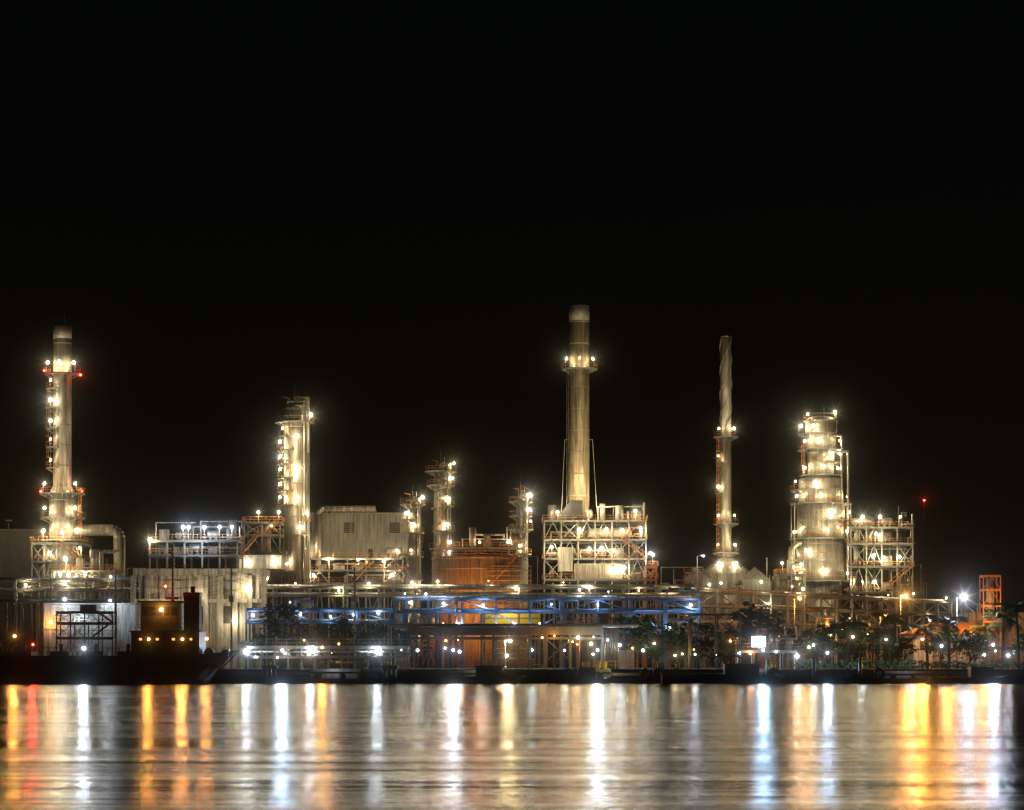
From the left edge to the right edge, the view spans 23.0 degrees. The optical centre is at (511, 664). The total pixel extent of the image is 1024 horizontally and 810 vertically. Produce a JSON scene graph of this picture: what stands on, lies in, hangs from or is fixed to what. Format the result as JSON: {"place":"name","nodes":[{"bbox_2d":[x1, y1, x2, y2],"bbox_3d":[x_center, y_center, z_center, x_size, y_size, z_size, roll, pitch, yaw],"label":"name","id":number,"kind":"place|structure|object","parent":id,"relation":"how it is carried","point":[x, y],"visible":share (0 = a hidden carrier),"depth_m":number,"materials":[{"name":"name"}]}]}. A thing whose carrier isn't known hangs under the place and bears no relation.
{"place":"outdoors","nodes":[
{"label":"outdoors","id":0,"kind":"place"},
{"bbox_2d":[130,569,269,667],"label":"industrial building","id":1,"kind":"structure","parent":0,"point":[217,605],"depth_m":480.00,"materials":[{"name":"beige metal"}]},
{"bbox_2d":[147,520,244,568],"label":"scaffolding","id":2,"kind":"object","parent":1,"relation":"on","point":[163,542],"visible":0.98,"depth_m":499.16,"materials":[{"name":"metal"}]},
{"bbox_2d":[310,506,407,565],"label":"building","id":3,"kind":"structure","parent":0,"point":[350,531],"depth_m":575.00,"materials":[{"name":"beige metal"}]},
{"bbox_2d":[13,357,1009,657],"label":"lights","id":4,"kind":"object","parent":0,"point":[377,651],"visible":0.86,"depth_m":512.87},
{"bbox_2d":[0,669,1023,809],"bbox_3d":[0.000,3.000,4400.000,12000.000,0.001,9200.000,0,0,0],"label":"water","id":5,"kind":"structure","parent":0,"point":[222,740],"depth_m":92.86,"materials":[{"name":"grey liquid"}]},
{"bbox_2d":[0,548,239,683],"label":"ship","id":6,"kind":"object","parent":5,"relation":"on","point":[165,654],"visible":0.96,"depth_m":385.40,"materials":[{"name":"metal"}]},
{"bbox_2d":[234,653,1023,682],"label":"bank","id":7,"kind":"structure","parent":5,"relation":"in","point":[742,673],"depth_m":399.17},
{"bbox_2d":[583,662,777,668],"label":"bollards","id":8,"kind":"object","parent":7,"relation":"on","point":[677,665],"visible":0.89,"depth_m":400.36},
{"bbox_2d":[373,661,1021,668],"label":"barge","id":9,"kind":"object","parent":7,"relation":"on","point":[940,665],"visible":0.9,"depth_m":402.46},
{"bbox_2d":[0,0,1023,663],"label":"sky","id":10,"kind":"structure","parent":0,"point":[394,213],"materials":[{"name":"black"}]},
{"bbox_2d":[186,384,883,545],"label":"skyline rods","id":11,"kind":"object","parent":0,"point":[416,493],"visible":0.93,"depth_m":559.98,"materials":[{"name":"metal"}]},
{"bbox_2d":[592,631,621,655],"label":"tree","id":12,"kind":"object","parent":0,"point":[599,644],"visible":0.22,"depth_m":430.02,"materials":[{"name":"green plant"}]},
{"bbox_2d":[223,664,1016,668],"bbox_3d":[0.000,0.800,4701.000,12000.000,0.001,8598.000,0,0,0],"label":"ground","id":13,"kind":"structure","parent":0,"point":[557,666],"depth_m":468.26,"materials":[{"name":"black concrete"}]},
{"bbox_2d":[0,630,28,655],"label":"tree","id":14,"kind":"object","parent":13,"relation":"on","point":[13,640],"visible":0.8,"depth_m":419.45,"materials":[{"name":"green plant"}]},
{"bbox_2d":[0,520,48,655],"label":"block","id":15,"kind":"structure","parent":13,"relation":"on","point":[15,548],"depth_m":540.00,"materials":[{"name":"metal"}]},
{"bbox_2d":[29,530,92,655],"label":"heater","id":16,"kind":"object","parent":13,"relation":"on","point":[71,551],"visible":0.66,"depth_m":515.50,"materials":[{"name":"metal"}]},
{"bbox_2d":[38,325,124,598],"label":"stack","id":17,"kind":"object","parent":16,"relation":"on","point":[62,494],"visible":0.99,"depth_m":518.36,"materials":[{"name":"metal"}]},
{"bbox_2d":[0,569,138,655],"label":"rack","id":18,"kind":"object","parent":13,"relation":"on","point":[15,601],"visible":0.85,"depth_m":498.33,"materials":[{"name":"metal"}]},
{"bbox_2d":[54,605,118,655],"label":"gantry","id":19,"kind":"object","parent":13,"relation":"on","point":[88,609],"visible":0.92,"depth_m":432.92,"materials":[{"name":"metal"}]},
{"bbox_2d":[52,549,121,598],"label":"heater front","id":20,"kind":"object","parent":13,"relation":"on","point":[95,564],"visible":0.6,"depth_m":508.53,"materials":[{"name":"metal"}]},
{"bbox_2d":[43,603,140,655],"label":"white shed","id":21,"kind":"structure","parent":13,"relation":"on","point":[128,616],"depth_m":445.00,"materials":[{"name":"metal"}]},
{"bbox_2d":[0,568,360,668],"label":"power poles","id":22,"kind":"object","parent":13,"relation":"on","point":[231,598],"visible":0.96,"depth_m":431.98,"materials":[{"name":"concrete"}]},
{"bbox_2d":[248,603,309,668],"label":"tree","id":23,"kind":"object","parent":13,"relation":"on","point":[287,615],"visible":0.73,"depth_m":431.55,"materials":[{"name":"green plant"}]},
{"bbox_2d":[275,396,314,640],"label":"column","id":24,"kind":"structure","parent":13,"relation":"on","point":[296,451],"depth_m":557.93,"materials":[{"name":"metal"}]},
{"bbox_2d":[279,637,313,668],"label":"tree","id":25,"kind":"object","parent":13,"relation":"on","point":[300,639],"visible":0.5,"depth_m":423.16,"materials":[{"name":"green plant"}]},
{"bbox_2d":[293,623,340,668],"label":"tree","id":26,"kind":"object","parent":13,"relation":"on","point":[306,632],"visible":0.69,"depth_m":427.81,"materials":[{"name":"green plant"}]},
{"bbox_2d":[245,600,395,668],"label":"blue rack","id":27,"kind":"object","parent":13,"relation":"on","point":[250,621],"visible":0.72,"depth_m":467.30,"materials":[{"name":"metal"}]},
{"bbox_2d":[245,639,410,668],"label":"jetty","id":28,"kind":"object","parent":13,"relation":"on","point":[328,651],"visible":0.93,"depth_m":409.93,"materials":[{"name":"metal"}]},
{"bbox_2d":[318,633,350,666],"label":"tree","id":29,"kind":"object","parent":13,"relation":"on","point":[334,638],"visible":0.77,"depth_m":424.11,"materials":[{"name":"green plant"}]},
{"bbox_2d":[291,543,407,667],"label":"steel frame structure","id":30,"kind":"object","parent":13,"relation":"on","point":[360,565],"visible":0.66,"depth_m":573.07,"materials":[{"name":"grey metal"}]},
{"bbox_2d":[317,615,385,668],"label":"tree","id":31,"kind":"object","parent":13,"relation":"on","point":[347,627],"visible":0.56,"depth_m":433.62,"materials":[{"name":"green plant"}]},
{"bbox_2d":[354,630,387,660],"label":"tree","id":32,"kind":"object","parent":13,"relation":"on","point":[360,638],"visible":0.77,"depth_m":421.83,"materials":[{"name":"green plant"}]},
{"bbox_2d":[356,621,405,668],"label":"tree","id":33,"kind":"object","parent":13,"relation":"on","point":[376,628],"visible":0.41,"depth_m":435.43,"materials":[{"name":"green plant"}]},
{"bbox_2d":[400,493,425,667],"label":"column","id":34,"kind":"structure","parent":13,"relation":"on","point":[414,541],"depth_m":558.88,"materials":[{"name":"metal"}]},
{"bbox_2d":[425,460,456,656],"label":"column","id":35,"kind":"structure","parent":13,"relation":"on","point":[442,485],"depth_m":563.54,"materials":[{"name":"metal"}]},
{"bbox_2d":[430,551,527,667],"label":"tank","id":36,"kind":"object","parent":13,"relation":"on","point":[467,568],"visible":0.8,"depth_m":531.14,"materials":[{"name":"metal"}]},
{"bbox_2d":[434,527,524,555],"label":"tank roof gear","id":37,"kind":"object","parent":36,"relation":"on","point":[514,539],"visible":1,"depth_m":533.65,"materials":[{"name":"metal"}]},
{"bbox_2d":[267,581,694,667],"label":"rack","id":38,"kind":"object","parent":13,"relation":"on","point":[415,588],"visible":0.69,"depth_m":491.76,"materials":[{"name":"metal"}]},
{"bbox_2d":[336,624,638,668],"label":"jetty gantry","id":39,"kind":"object","parent":13,"relation":"on","point":[611,653],"visible":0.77,"depth_m":415.93,"materials":[{"name":"metal"}]},
{"bbox_2d":[504,640,506,668],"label":"lamp post","id":40,"kind":"object","parent":13,"relation":"on","point":[505,666],"visible":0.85,"depth_m":424.91,"materials":[{"name":"metal"}]},
{"bbox_2d":[487,566,530,666],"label":"steel frame structure","id":41,"kind":"object","parent":13,"relation":"on","point":[498,580],"visible":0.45,"depth_m":527.78,"materials":[{"name":"metal"}]},
{"bbox_2d":[94,533,926,667],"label":"inter unit piping","id":42,"kind":"object","parent":13,"relation":"on","point":[533,664],"visible":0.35,"depth_m":565.04,"materials":[{"name":"metal"}]},
{"bbox_2d":[239,510,285,569],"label":"steel framework","id":43,"kind":"object","parent":42,"relation":"on","point":[263,536],"visible":0.99,"depth_m":543.85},
{"bbox_2d":[683,567,703,583],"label":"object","id":44,"kind":"object","parent":42,"relation":"on","point":[685,577],"visible":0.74,"depth_m":593.94,"materials":[{"name":"brown metal"}]},
{"bbox_2d":[508,485,532,662],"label":"column","id":45,"kind":"structure","parent":13,"relation":"on","point":[522,516],"depth_m":569.02,"materials":[{"name":"metal"}]},
{"bbox_2d":[393,591,700,668],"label":"blue rack","id":46,"kind":"object","parent":13,"relation":"on","point":[563,611],"visible":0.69,"depth_m":465.21,"materials":[{"name":"metal"}]},
{"bbox_2d":[482,614,539,623],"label":"yellow panel","id":47,"kind":"object","parent":46,"relation":"attached to","point":[524,618],"visible":0.54,"depth_m":505.00,"materials":[{"name":"metal"}]},
{"bbox_2d":[542,503,647,667],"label":"steel framework","id":48,"kind":"object","parent":13,"relation":"on","point":[593,572],"visible":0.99,"depth_m":571.92,"materials":[{"name":"metal"}]},
{"bbox_2d":[556,304,597,519],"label":"stack","id":49,"kind":"object","parent":48,"relation":"on","point":[578,370],"visible":1,"depth_m":577.97,"materials":[{"name":"steel"},{"name":"dark steel"}]},
{"bbox_2d":[594,615,644,650],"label":"tree","id":50,"kind":"object","parent":13,"relation":"on","point":[621,621],"visible":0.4,"depth_m":440.14,"materials":[{"name":"green plant"}]},
{"bbox_2d":[266,658,1023,668],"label":"quay wall","id":51,"kind":"structure","parent":13,"relation":"on","point":[800,662],"depth_m":414.23,"materials":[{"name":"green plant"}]},
{"bbox_2d":[621,614,687,668],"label":"tree","id":52,"kind":"object","parent":13,"relation":"on","point":[648,621],"visible":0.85,"depth_m":429.62,"materials":[{"name":"green plant"}]},
{"bbox_2d":[643,633,674,667],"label":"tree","id":53,"kind":"object","parent":13,"relation":"on","point":[655,655],"visible":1,"depth_m":423.02,"materials":[{"name":"green plant"}]},
{"bbox_2d":[678,643,702,661],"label":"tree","id":54,"kind":"object","parent":13,"relation":"on","point":[697,649],"visible":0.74,"depth_m":424.74,"materials":[{"name":"green plant"}]},
{"bbox_2d":[672,620,727,668],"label":"tree","id":55,"kind":"object","parent":13,"relation":"on","point":[703,644],"visible":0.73,"depth_m":435.59,"materials":[{"name":"green plant"}]},
{"bbox_2d":[703,336,748,666],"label":"stack","id":56,"kind":"object","parent":13,"relation":"on","point":[727,572],"visible":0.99,"depth_m":618.67,"materials":[{"name":"metal"}]},
{"bbox_2d":[709,635,742,663],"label":"tree","id":57,"kind":"object","parent":13,"relation":"on","point":[727,644],"visible":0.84,"depth_m":428.44,"materials":[{"name":"green plant"}]},
{"bbox_2d":[682,567,770,667],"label":"storage tanks","id":58,"kind":"object","parent":13,"relation":"on","point":[752,578],"visible":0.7,"depth_m":600.00,"materials":[{"name":"grey metal"}]},
{"bbox_2d":[688,614,765,668],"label":"hose gantry","id":59,"kind":"object","parent":13,"relation":"on","point":[758,641],"visible":0.92,"depth_m":408.11,"materials":[{"name":"metal"}]},
{"bbox_2d":[723,601,786,663],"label":"tree","id":60,"kind":"object","parent":13,"relation":"on","point":[747,629],"visible":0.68,"depth_m":444.02,"materials":[{"name":"green plant"}]},
{"bbox_2d":[735,626,799,668],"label":"jetty skid","id":61,"kind":"object","parent":13,"relation":"on","point":[774,639],"visible":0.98,"depth_m":416.49,"materials":[{"name":"metal"}]},
{"bbox_2d":[762,627,803,668],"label":"tree","id":62,"kind":"object","parent":13,"relation":"on","point":[775,630],"visible":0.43,"depth_m":437.69,"materials":[{"name":"green plant"}]},
{"bbox_2d":[772,540,801,667],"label":"transfer line","id":63,"kind":"object","parent":13,"relation":"on","point":[794,546],"visible":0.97,"depth_m":598.00,"materials":[{"name":"metal"}]},
{"bbox_2d":[773,556,806,667],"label":"steel framework","id":64,"kind":"object","parent":13,"relation":"on","point":[796,584],"visible":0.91,"depth_m":592.71,"materials":[{"name":"metal"}]},
{"bbox_2d":[793,596,801,667],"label":"street lamp","id":65,"kind":"object","parent":13,"relation":"on","point":[794,614],"visible":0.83,"depth_m":469.92,"materials":[{"name":"metal"}]},
{"bbox_2d":[793,631,818,668],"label":"tree","id":66,"kind":"object","parent":13,"relation":"on","point":[801,641],"visible":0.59,"depth_m":423.01,"materials":[{"name":"green plant"}]},
{"bbox_2d":[789,410,852,667],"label":"tower","id":67,"kind":"structure","parent":13,"relation":"on","point":[817,517],"depth_m":595.71,"materials":[{"name":"metal"}]},
{"bbox_2d":[800,621,849,668],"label":"tree","id":68,"kind":"object","parent":13,"relation":"on","point":[826,630],"visible":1,"depth_m":417.68,"materials":[{"name":"green plant"}]},
{"bbox_2d":[665,584,985,667],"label":"rack","id":69,"kind":"object","parent":13,"relation":"on","point":[805,609],"visible":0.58,"depth_m":506.76,"materials":[{"name":"metal"}]},
{"bbox_2d":[820,617,872,668],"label":"tree","id":70,"kind":"object","parent":13,"relation":"on","point":[856,635],"visible":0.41,"depth_m":439.55,"materials":[{"name":"green plant"}]},
{"bbox_2d":[829,621,868,668],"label":"palm","id":71,"kind":"object","parent":13,"relation":"on","point":[848,627],"visible":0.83,"depth_m":422.86,"materials":[{"name":"green plant"}]},
{"bbox_2d":[839,638,867,665],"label":"tree","id":72,"kind":"object","parent":13,"relation":"on","point":[853,644],"visible":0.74,"depth_m":430.34,"materials":[{"name":"green plant"}]},
{"bbox_2d":[854,627,899,668],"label":"tree","id":73,"kind":"object","parent":13,"relation":"on","point":[876,645],"visible":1,"depth_m":419.73,"materials":[{"name":"green plant"}]},
{"bbox_2d":[842,506,915,666],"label":"steel framework","id":74,"kind":"object","parent":13,"relation":"on","point":[867,523],"visible":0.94,"depth_m":593.24,"materials":[{"name":"metal"}]},
{"bbox_2d":[872,610,917,668],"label":"palm","id":75,"kind":"object","parent":13,"relation":"on","point":[895,618],"visible":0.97,"depth_m":427.46,"materials":[{"name":"green plant"}]},
{"bbox_2d":[900,594,907,662],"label":"street light","id":76,"kind":"object","parent":13,"relation":"on","point":[900,622],"visible":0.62,"depth_m":469.92,"materials":[{"name":"metal"}]},
{"bbox_2d":[897,637,919,664],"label":"tree","id":77,"kind":"object","parent":13,"relation":"on","point":[905,646],"visible":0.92,"depth_m":430.65,"materials":[{"name":"green plant"}]},
{"bbox_2d":[901,622,945,668],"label":"palm","id":78,"kind":"object","parent":13,"relation":"on","point":[923,629],"visible":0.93,"depth_m":429.58,"materials":[{"name":"green plant"}]},
{"bbox_2d":[921,502,926,610],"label":"mast","id":79,"kind":"object","parent":13,"relation":"on","point":[923,579],"visible":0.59,"depth_m":799.96,"materials":[{"name":"metal"}]},
{"bbox_2d":[922,624,962,667],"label":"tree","id":80,"kind":"object","parent":13,"relation":"on","point":[932,648],"visible":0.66,"depth_m":435.24,"materials":[{"name":"green plant"}]},
{"bbox_2d":[922,615,967,668],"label":"palm","id":81,"kind":"object","parent":13,"relation":"on","point":[941,619],"visible":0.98,"depth_m":421.12,"materials":[{"name":"green plant"}]},
{"bbox_2d":[932,629,967,658],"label":"tree","id":82,"kind":"object","parent":13,"relation":"on","point":[959,637],"visible":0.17,"depth_m":444.52,"materials":[{"name":"green plant"}]},
{"bbox_2d":[956,595,965,660],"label":"street light","id":83,"kind":"object","parent":13,"relation":"on","point":[956,623],"visible":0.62,"depth_m":431.93,"materials":[{"name":"metal"}]},
{"bbox_2d":[950,629,992,666],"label":"tree","id":84,"kind":"object","parent":13,"relation":"on","point":[970,642],"visible":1,"depth_m":419.82,"materials":[{"name":"green plant"}]},
{"bbox_2d":[961,634,988,662],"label":"tree","id":85,"kind":"object","parent":13,"relation":"on","point":[966,654],"visible":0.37,"depth_m":430.36,"materials":[{"name":"green plant"}]},
{"bbox_2d":[965,623,1005,660],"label":"tree","id":86,"kind":"object","parent":13,"relation":"on","point":[982,628],"visible":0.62,"depth_m":445.65,"materials":[{"name":"green plant"}]},
{"bbox_2d":[955,612,1023,667],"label":"building","id":87,"kind":"structure","parent":13,"relation":"on","point":[1010,639],"depth_m":526.00,"materials":[{"name":"metal"}]},
{"bbox_2d":[979,575,1000,664],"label":"orange tower","id":88,"kind":"structure","parent":13,"relation":"on","point":[990,590],"depth_m":521.14,"materials":[{"name":"orange metal"}]},
{"bbox_2d":[979,641,1023,668],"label":"platform","id":89,"kind":"structure","parent":13,"relation":"on","point":[1006,648],"depth_m":429.94,"materials":[{"name":"grey metal"}]},
{"bbox_2d":[980,609,1022,668],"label":"palm","id":90,"kind":"object","parent":13,"relation":"on","point":[1000,616],"visible":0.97,"depth_m":429.82,"materials":[{"name":"green plant"}]},
{"bbox_2d":[991,601,1023,668],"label":"palm","id":91,"kind":"object","parent":13,"relation":"on","point":[1016,608],"visible":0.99,"depth_m":424.82,"materials":[{"name":"green plant"}]},
{"bbox_2d":[1011,632,1023,656],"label":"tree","id":92,"kind":"object","parent":13,"relation":"on","point":[1021,635],"visible":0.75,"depth_m":434.36,"materials":[{"name":"green plant"}]},
{"bbox_2d":[409,605,876,667],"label":"trees","id":93,"kind":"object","parent":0,"point":[826,617],"depth_m":506.52,"materials":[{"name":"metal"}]},
{"bbox_2d":[642,553,658,667],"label":"unit stair tower","id":94,"kind":"structure","parent":0,"point":[653,571],"depth_m":571.92,"materials":[{"name":"metal"}]},
{"bbox_2d":[899,623,995,668],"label":"office building","id":95,"kind":"structure","parent":0,"point":[919,643],"depth_m":450.00,"materials":[{"name":"orange"}]}
]}

